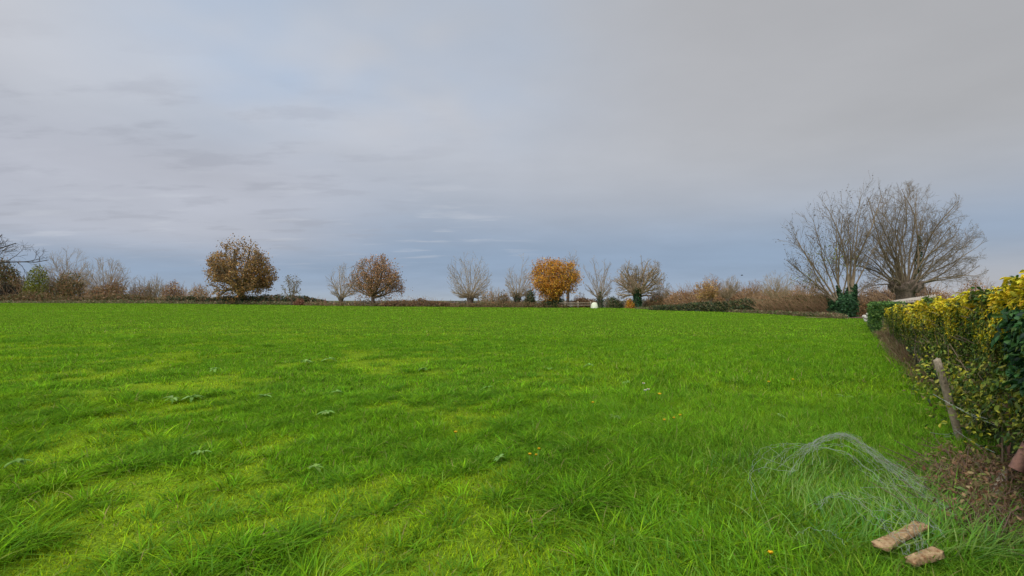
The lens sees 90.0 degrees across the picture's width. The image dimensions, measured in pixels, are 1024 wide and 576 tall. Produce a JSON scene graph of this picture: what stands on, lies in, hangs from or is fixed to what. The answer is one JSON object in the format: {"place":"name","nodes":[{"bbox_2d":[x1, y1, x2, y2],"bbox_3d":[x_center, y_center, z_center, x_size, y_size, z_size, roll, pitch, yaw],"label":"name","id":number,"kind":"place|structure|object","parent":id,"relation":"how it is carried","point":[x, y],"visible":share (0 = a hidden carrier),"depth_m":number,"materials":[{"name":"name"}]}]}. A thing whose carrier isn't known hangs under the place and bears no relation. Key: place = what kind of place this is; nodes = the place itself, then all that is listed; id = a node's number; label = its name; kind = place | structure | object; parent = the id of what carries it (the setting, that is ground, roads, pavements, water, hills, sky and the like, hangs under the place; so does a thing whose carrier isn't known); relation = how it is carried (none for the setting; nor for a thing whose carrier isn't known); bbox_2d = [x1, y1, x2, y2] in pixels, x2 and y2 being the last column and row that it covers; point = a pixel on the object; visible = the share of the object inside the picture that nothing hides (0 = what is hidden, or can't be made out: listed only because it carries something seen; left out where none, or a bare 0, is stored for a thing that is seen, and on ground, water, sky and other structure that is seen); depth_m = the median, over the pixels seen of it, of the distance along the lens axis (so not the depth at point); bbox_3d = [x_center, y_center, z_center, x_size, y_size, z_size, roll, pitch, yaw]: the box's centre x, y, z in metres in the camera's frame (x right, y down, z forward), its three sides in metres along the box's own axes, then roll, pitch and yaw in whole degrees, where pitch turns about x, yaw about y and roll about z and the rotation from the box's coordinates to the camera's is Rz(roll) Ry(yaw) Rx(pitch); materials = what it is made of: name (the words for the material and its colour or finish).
{"place":"outdoors","nodes":[
{"label":"outdoors","id":0,"kind":"place"},
{"bbox_2d":[0,301,1023,575],"bbox_3d":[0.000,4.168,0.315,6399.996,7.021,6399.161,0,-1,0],"label":"ground","id":1,"kind":"structure","parent":0,"point":[92,547],"depth_m":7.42,"materials":[{"name":"green plant"}]},
{"bbox_2d":[0,277,18,300],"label":"bare shrub","id":2,"kind":"object","parent":1,"relation":"on","point":[7,289],"visible":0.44,"depth_m":117.47,"materials":[{"name":"brown plant"}]},
{"bbox_2d":[0,253,30,293],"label":"bare shrub","id":3,"kind":"object","parent":1,"relation":"on","point":[5,274],"visible":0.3,"depth_m":123.61,"materials":[{"name":"brown plant"}]},
{"bbox_2d":[2,458,32,469],"bbox_3d":[-4.628,1.637,4.811,0.174,0.074,0.218,0,-1,0],"label":"broadleaf weed","id":4,"kind":"object","parent":1,"relation":"on","point":[18,460],"visible":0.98,"depth_m":4.80,"materials":[{"name":"green plant"}]},
{"bbox_2d":[0,235,47,281],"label":"bare oak","id":5,"kind":"object","parent":1,"relation":"on","point":[12,261],"visible":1,"depth_m":88.99,"materials":[{"name":"brown plant"}]},
{"bbox_2d":[16,263,57,301],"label":"willow bush","id":6,"kind":"object","parent":1,"relation":"on","point":[33,280],"visible":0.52,"depth_m":120.44,"materials":[{"name":"green plant"}]},
{"bbox_2d":[40,247,93,289],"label":"bare tree","id":7,"kind":"object","parent":1,"relation":"on","point":[66,264],"visible":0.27,"depth_m":131.63,"materials":[{"name":"brown plant"}]},
{"bbox_2d":[47,268,91,297],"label":"bare shrub","id":8,"kind":"object","parent":1,"relation":"on","point":[60,288],"visible":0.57,"depth_m":122.29,"materials":[{"name":"brown plant"}]},
{"bbox_2d":[0,288,166,302],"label":"bracken bank","id":9,"kind":"structure","parent":1,"relation":"on","point":[30,295],"depth_m":114.11,"materials":[{"name":"brown plant"}]},
{"bbox_2d":[78,258,131,293],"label":"pollard tree","id":10,"kind":"object","parent":1,"relation":"on","point":[96,282],"visible":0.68,"depth_m":121.46,"materials":[{"name":"brown plant"}]},
{"bbox_2d":[83,274,129,301],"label":"bare shrub","id":11,"kind":"object","parent":1,"relation":"on","point":[108,290],"visible":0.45,"depth_m":119.35,"materials":[{"name":"brown plant"}]},
{"bbox_2d":[129,275,155,302],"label":"bare shrub","id":12,"kind":"object","parent":1,"relation":"on","point":[135,290],"visible":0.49,"depth_m":125.30,"materials":[{"name":"brown plant"}]},
{"bbox_2d":[143,275,167,300],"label":"bare shrub","id":13,"kind":"object","parent":1,"relation":"on","point":[156,289],"visible":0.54,"depth_m":126.67,"materials":[{"name":"brown plant"}]},
{"bbox_2d":[0,299,327,304],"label":"dry grass fringe","id":14,"kind":"object","parent":1,"relation":"on","point":[172,301],"visible":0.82,"depth_m":107.19,"materials":[{"name":"brown plant"}]},
{"bbox_2d":[164,395,178,402],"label":"broadleaf weed","id":15,"kind":"object","parent":1,"relation":"on","point":[171,397],"visible":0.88,"depth_m":7.77,"materials":[{"name":"green plant"}]},
{"bbox_2d":[159,281,186,297],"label":"bare shrub","id":16,"kind":"object","parent":1,"relation":"on","point":[167,291],"visible":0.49,"depth_m":124.30,"materials":[{"name":"brown plant"}]},
{"bbox_2d":[180,395,205,401],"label":"broadleaf weed","id":17,"kind":"object","parent":1,"relation":"on","point":[191,397],"visible":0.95,"depth_m":7.89,"materials":[{"name":"green plant"}]},
{"bbox_2d":[181,281,210,297],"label":"bare shrub","id":18,"kind":"object","parent":1,"relation":"on","point":[200,292],"visible":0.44,"depth_m":121.49,"materials":[{"name":"brown plant"}]},
{"bbox_2d":[190,450,210,454],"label":"broadleaf weed","id":19,"kind":"object","parent":1,"relation":"on","point":[198,452],"visible":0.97,"depth_m":5.08,"materials":[{"name":"green plant"}]},
{"bbox_2d":[203,233,279,303],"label":"oak tree","id":20,"kind":"object","parent":1,"relation":"on","point":[224,270],"visible":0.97,"depth_m":104.06,"materials":[{"name":"brown plant"}]},
{"bbox_2d":[163,291,328,304],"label":"bramble bank","id":21,"kind":"structure","parent":1,"relation":"on","point":[260,298],"depth_m":105.86,"materials":[{"name":"brown plant"}]},
{"bbox_2d":[280,274,301,304],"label":"sapling","id":22,"kind":"object","parent":1,"relation":"on","point":[293,292],"visible":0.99,"depth_m":100.65,"materials":[{"name":"brown plant"}]},
{"bbox_2d":[293,298,305,304],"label":"bare shrub","id":23,"kind":"object","parent":1,"relation":"on","point":[298,301],"visible":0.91,"depth_m":99.59,"materials":[{"name":"brown plant"}]},
{"bbox_2d":[309,464,323,471],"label":"broadleaf weed","id":24,"kind":"object","parent":1,"relation":"on","point":[316,466],"visible":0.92,"depth_m":4.64,"materials":[{"name":"green plant"}]},
{"bbox_2d":[318,410,333,414],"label":"broadleaf weed","id":25,"kind":"object","parent":1,"relation":"on","point":[323,411],"visible":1,"depth_m":6.87,"materials":[{"name":"green plant"}]},
{"bbox_2d":[325,264,358,302],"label":"pollard tree","id":26,"kind":"object","parent":1,"relation":"on","point":[341,296],"visible":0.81,"depth_m":100.62,"materials":[{"name":"brown plant"}]},
{"bbox_2d":[304,300,395,305],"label":"weed strip","id":27,"kind":"object","parent":1,"relation":"on","point":[342,304],"visible":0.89,"depth_m":95.94,"materials":[{"name":"brown plant"}]},
{"bbox_2d":[335,253,412,305],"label":"oak tree","id":28,"kind":"object","parent":1,"relation":"on","point":[386,284],"visible":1,"depth_m":95.75,"materials":[{"name":"brown plant"}]},
{"bbox_2d":[328,299,477,304],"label":"distant woodland","id":29,"kind":"object","parent":1,"relation":"on","point":[378,301],"visible":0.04,"depth_m":416.95,"materials":[{"name":"brown plant"}]},
{"bbox_2d":[376,296,454,306],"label":"bramble bank","id":30,"kind":"structure","parent":1,"relation":"on","point":[419,302],"depth_m":93.41,"materials":[{"name":"brown plant"}]},
{"bbox_2d":[447,256,492,306],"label":"pollard tree","id":31,"kind":"object","parent":1,"relation":"on","point":[471,296],"visible":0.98,"depth_m":93.34,"materials":[{"name":"brown plant"}]},
{"bbox_2d":[477,287,500,306],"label":"bare shrub","id":32,"kind":"object","parent":1,"relation":"on","point":[484,298],"visible":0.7,"depth_m":92.33,"materials":[{"name":"brown plant"}]},
{"bbox_2d":[496,287,513,306],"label":"bare shrub","id":33,"kind":"object","parent":1,"relation":"on","point":[506,299],"visible":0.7,"depth_m":91.50,"materials":[{"name":"brown plant"}]},
{"bbox_2d":[449,301,568,307],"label":"weed strip","id":34,"kind":"object","parent":1,"relation":"on","point":[514,305],"visible":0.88,"depth_m":90.06,"materials":[{"name":"brown plant"}]},
{"bbox_2d":[504,253,535,304],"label":"pollard tree","id":35,"kind":"object","parent":1,"relation":"on","point":[516,297],"visible":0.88,"depth_m":92.50,"materials":[{"name":"brown plant"}]},
{"bbox_2d":[521,289,535,307],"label":"ivy bush","id":36,"kind":"object","parent":1,"relation":"on","point":[530,298],"visible":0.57,"depth_m":90.98,"materials":[{"name":"green plant"}]},
{"bbox_2d":[519,257,583,302],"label":"autumn tree","id":37,"kind":"object","parent":1,"relation":"on","point":[548,284],"visible":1,"depth_m":89.36,"materials":[{"name":"orange plant"}]},
{"bbox_2d":[540,295,563,307],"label":"evergreen bush","id":38,"kind":"object","parent":1,"relation":"on","point":[552,302],"visible":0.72,"depth_m":89.47,"materials":[{"name":"green plant"}]},
{"bbox_2d":[562,251,580,306],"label":"bare tree","id":39,"kind":"object","parent":1,"relation":"on","point":[567,301],"visible":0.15,"depth_m":98.67,"materials":[{"name":"brown plant"}]},
{"bbox_2d":[563,301,590,307],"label":"rail fence","id":40,"kind":"object","parent":1,"relation":"on","point":[577,305],"visible":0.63,"depth_m":89.05,"materials":[{"name":"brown wood"}]},
{"bbox_2d":[511,298,651,306],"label":"distant woodland","id":41,"kind":"object","parent":1,"relation":"on","point":[571,302],"visible":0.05,"depth_m":356.70,"materials":[{"name":"brown plant"}]},
{"bbox_2d":[572,293,596,306],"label":"bare shrub","id":42,"kind":"object","parent":1,"relation":"on","point":[584,301],"visible":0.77,"depth_m":95.19,"materials":[{"name":"brown plant"}]},
{"bbox_2d":[591,302,597,307],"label":"wrapped bale","id":43,"kind":"object","parent":1,"relation":"on","point":[594,304],"visible":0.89,"depth_m":86.48},
{"bbox_2d":[583,255,613,307],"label":"bare ash","id":44,"kind":"object","parent":1,"relation":"on","point":[600,296],"visible":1,"depth_m":91.59,"materials":[{"name":"brown plant"}]},
{"bbox_2d":[605,295,625,307],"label":"bare shrub","id":45,"kind":"object","parent":1,"relation":"on","point":[612,302],"visible":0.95,"depth_m":90.30,"materials":[{"name":"green plant"}]},
{"bbox_2d":[623,298,634,307],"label":"autumn bush","id":46,"kind":"object","parent":1,"relation":"on","point":[629,304],"visible":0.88,"depth_m":87.37,"materials":[{"name":"orange plant"}]},
{"bbox_2d":[608,256,665,306],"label":"bare oak","id":47,"kind":"object","parent":1,"relation":"on","point":[630,284],"visible":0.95,"depth_m":87.83,"materials":[{"name":"brown plant"}]},
{"bbox_2d":[632,274,642,307],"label":"ivy column","id":48,"kind":"structure","parent":1,"relation":"on","point":[636,300],"depth_m":87.71,"materials":[{"name":"green plant"}]},
{"bbox_2d":[642,293,669,307],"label":"bare shrub","id":49,"kind":"object","parent":1,"relation":"on","point":[655,301],"visible":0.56,"depth_m":89.08,"materials":[{"name":"brown plant"}]},
{"bbox_2d":[652,274,670,300],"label":"bare tree","id":50,"kind":"object","parent":1,"relation":"on","point":[662,290],"visible":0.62,"depth_m":90.67,"materials":[{"name":"brown plant"}]},
{"bbox_2d":[648,298,764,311],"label":"ivy hedge","id":51,"kind":"object","parent":1,"relation":"on","point":[719,305],"visible":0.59,"depth_m":66.68,"materials":[{"name":"green plant"}]},
{"bbox_2d":[693,279,719,301],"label":"autumn bush","id":52,"kind":"object","parent":1,"relation":"on","point":[709,294],"visible":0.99,"depth_m":103.34,"materials":[{"name":"brown plant"}]},
{"bbox_2d":[701,273,721,301],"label":"bare tree","id":53,"kind":"object","parent":1,"relation":"on","point":[715,288],"visible":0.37,"depth_m":107.51,"materials":[{"name":"brown plant"}]},
{"bbox_2d":[719,275,742,300],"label":"bare tree","id":54,"kind":"object","parent":1,"relation":"on","point":[732,291],"visible":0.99,"depth_m":105.51,"materials":[{"name":"brown plant"}]},
{"bbox_2d":[634,307,847,318],"bbox_3d":[26.369,2.750,62.981,5.665,1.071,40.685,0,-1,-12],"label":"dry grass fringe","id":55,"kind":"object","parent":1,"relation":"on","point":[822,314],"visible":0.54,"depth_m":52.33,"materials":[{"name":"brown plant"}]},
{"bbox_2d":[651,280,831,309],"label":"bare copse","id":56,"kind":"object","parent":1,"relation":"on","point":[687,296],"visible":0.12,"depth_m":113.41,"materials":[{"name":"brown plant"}]},
{"bbox_2d":[745,279,762,298],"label":"bare tree","id":57,"kind":"object","parent":1,"relation":"on","point":[753,291],"visible":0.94,"depth_m":99.74,"materials":[{"name":"brown plant"}]},
{"bbox_2d":[758,271,795,297],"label":"bare tree","id":58,"kind":"object","parent":1,"relation":"on","point":[778,285],"visible":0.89,"depth_m":83.58,"materials":[{"name":"brown plant"}]},
{"bbox_2d":[735,290,858,314],"bbox_3d":[29.747,1.477,54.819,8.912,3.205,12.843,0,-1,-16],"label":"scrub hedge","id":59,"kind":"object","parent":1,"relation":"on","point":[809,303],"visible":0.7,"depth_m":54.67,"materials":[{"name":"brown plant"}]},
{"bbox_2d":[793,280,826,295],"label":"bare tree","id":60,"kind":"object","parent":1,"relation":"on","point":[798,288],"visible":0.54,"depth_m":76.02,"materials":[{"name":"brown plant"}]},
{"bbox_2d":[806,316,861,317],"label":"bare soil","id":61,"kind":"structure","parent":1,"relation":"on","point":[832,316],"depth_m":46.33,"materials":[{"name":"brown soil"}]},
{"bbox_2d":[777,175,903,316],"bbox_3d":[29.891,-3.703,47.312,12.218,13.786,6.776,1,-1,-21],"label":"ivy clad ash","id":62,"kind":"object","parent":1,"relation":"on","point":[844,302],"visible":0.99,"depth_m":47.16,"materials":[{"name":"brown plant"}]},
{"bbox_2d":[748,432,954,555],"bbox_3d":[2.447,1.369,3.793,1.280,0.305,1.984,-1,-1,24],"label":"wire netting","id":63,"kind":"object","parent":1,"relation":"on","point":[849,436],"visible":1,"depth_m":4.05,"materials":[{"name":"grey metal"}]},
{"bbox_2d":[856,291,872,315],"bbox_3d":[34.189,1.631,50.006,2.498,2.688,2.135,0,-1,0],"label":"bare shrub","id":64,"kind":"object","parent":1,"relation":"on","point":[862,309],"visible":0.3,"depth_m":49.68,"materials":[{"name":"brown plant"}]},
{"bbox_2d":[862,313,867,321],"bbox_3d":[26.724,1.977,37.992,1.082,1.214,2.540,-1,-1,26],"label":"stone heap","id":65,"kind":"object","parent":1,"relation":"on","point":[864,317],"visible":0.21,"depth_m":37.93,"materials":[{"name":"white stone"}]},
{"bbox_2d":[881,318,888,331],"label":"bare shrub","id":66,"kind":"object","parent":1,"relation":"on","point":[884,324],"visible":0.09,"depth_m":22.76,"materials":[{"name":"brown plant"}]},
{"bbox_2d":[865,299,905,332],"bbox_3d":[19.835,1.407,27.355,1.510,1.619,8.515,-1,-2,34],"label":"box hedge","id":67,"kind":"object","parent":1,"relation":"on","point":[875,315],"visible":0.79,"depth_m":24.13,"materials":[{"name":"green plant"}]},
{"bbox_2d":[820,277,967,305],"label":"bare copse","id":68,"kind":"object","parent":1,"relation":"on","point":[882,296],"visible":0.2,"depth_m":78.99,"materials":[{"name":"brown plant"}]},
{"bbox_2d":[871,520,929,551],"bbox_3d":[2.384,1.515,3.135,0.505,0.062,0.094,1,-1,-28],"label":"broken brick","id":69,"kind":"object","parent":1,"relation":"on","point":[887,541],"visible":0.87,"depth_m":3.10,"materials":[{"name":"beige brick"}]},
{"bbox_2d":[893,294,935,303],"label":"garden shed","id":70,"kind":"structure","parent":1,"relation":"on","point":[911,300],"depth_m":26.26,"materials":[{"name":"white"}]},
{"bbox_2d":[843,180,988,299],"bbox_3d":[39.333,-3.896,50.194,12.620,13.618,8.143,0,-1,0],"label":"great pollard","id":71,"kind":"object","parent":1,"relation":"on","point":[901,285],"visible":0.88,"depth_m":49.20,"materials":[{"name":"brown plant"}]},
{"bbox_2d":[904,546,944,566],"bbox_3d":[2.349,1.531,2.913,0.232,0.074,0.075,0,-1,-16],"label":"broken brick","id":72,"kind":"object","parent":1,"relation":"on","point":[921,557],"visible":0.91,"depth_m":2.90,"materials":[{"name":"beige brick"}]},
{"bbox_2d":[919,292,946,297],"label":"bare shrub","id":73,"kind":"object","parent":1,"relation":"on","point":[933,294],"visible":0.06,"depth_m":53.82,"materials":[{"name":"brown plant"}]},
{"bbox_2d":[849,447,1021,549],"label":"soil","id":74,"kind":"structure","parent":1,"relation":"on","point":[908,465],"depth_m":4.95,"materials":[{"name":"brown soil"}]},
{"bbox_2d":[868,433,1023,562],"bbox_3d":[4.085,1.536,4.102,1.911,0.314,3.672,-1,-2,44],"label":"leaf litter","id":75,"kind":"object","parent":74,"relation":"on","point":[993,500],"visible":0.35,"depth_m":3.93,"materials":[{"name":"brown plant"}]},
{"bbox_2d":[898,441,1023,543],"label":"dead stems","id":76,"kind":"object","parent":75,"relation":"on","point":[991,469],"visible":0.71,"depth_m":3.95,"materials":[{"name":"brown plant"}]},
{"bbox_2d":[1008,440,1023,472],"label":"post stump","id":77,"kind":"object","parent":75,"relation":"on","point":[1017,462],"visible":0.98,"depth_m":3.70,"materials":[{"name":"brown wood"}]},
{"bbox_2d":[944,482,974,497],"bbox_3d":[3.491,1.586,3.946,0.320,0.174,0.174,0,-1,0],"label":"hedge seedling","id":78,"kind":"object","parent":74,"relation":"on","point":[961,488],"visible":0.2,"depth_m":3.90,"materials":[{"name":"green plant"}]},
{"bbox_2d":[957,473,994,489],"bbox_3d":[3.782,1.593,4.152,0.279,0.168,0.230,0,-1,0],"label":"hedge seedling","id":79,"kind":"object","parent":74,"relation":"on","point":[992,476],"visible":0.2,"depth_m":4.18,"materials":[{"name":"green plant"}]},
{"bbox_2d":[863,323,1023,551],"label":"dead grass","id":80,"kind":"structure","parent":1,"relation":"on","point":[890,341],"depth_m":12.50,"materials":[{"name":"brown plant"}]},
{"bbox_2d":[932,286,960,298],"bbox_3d":[50.564,1.447,59.984,4.441,3.874,3.557,0,-1,0],"label":"bare shrub","id":81,"kind":"object","parent":1,"relation":"on","point":[945,293],"visible":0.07,"depth_m":59.75,"materials":[{"name":"brown plant"}]},
{"bbox_2d":[933,358,963,441],"bbox_3d":[4.690,1.263,5.476,0.547,1.055,0.065,1,-1,-24],"label":"fence post","id":82,"kind":"object","parent":1,"relation":"on","point":[945,389],"visible":0.76,"depth_m":5.44,"materials":[{"name":"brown wood"}]},
{"bbox_2d":[930,394,994,452],"bbox_3d":[4.302,1.288,4.904,0.305,0.562,1.378,-1,-1,24],"label":"fence wire","id":83,"kind":"object","parent":82,"relation":"attached to","point":[970,422],"visible":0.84,"depth_m":4.93,"materials":[{"name":"grey metal"}]},
{"bbox_2d":[884,269,1023,476],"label":"variegated hedge","id":84,"kind":"object","parent":1,"relation":"on","point":[956,333],"visible":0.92,"depth_m":5.48,"materials":[{"name":"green plant"}]},
{"bbox_2d":[947,272,994,297],"bbox_3d":[50.654,0.693,55.936,4.588,5.028,4.357,1,-2,-35],"label":"bare shrub","id":85,"kind":"object","parent":1,"relation":"on","point":[965,287],"visible":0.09,"depth_m":56.17,"materials":[{"name":"brown plant"}]},
{"bbox_2d":[988,306,1023,396],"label":"laurel bush","id":86,"kind":"object","parent":1,"relation":"on","point":[1012,321],"visible":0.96,"depth_m":3.89,"materials":[{"name":"green plant"}]},
{"bbox_2d":[1005,395,1012,457],"bbox_3d":[4.533,1.358,4.644,0.289,0.812,0.076,1,-2,-41],"label":"fence post","id":87,"kind":"object","parent":1,"relation":"on","point":[1008,449],"visible":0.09,"depth_m":4.62,"materials":[{"name":"brown wood"}]},
{"bbox_2d":[0,0,1023,300],"label":"sky","id":88,"kind":"structure","parent":0,"point":[683,136],"materials":[{"name":"grey"}]}
]}

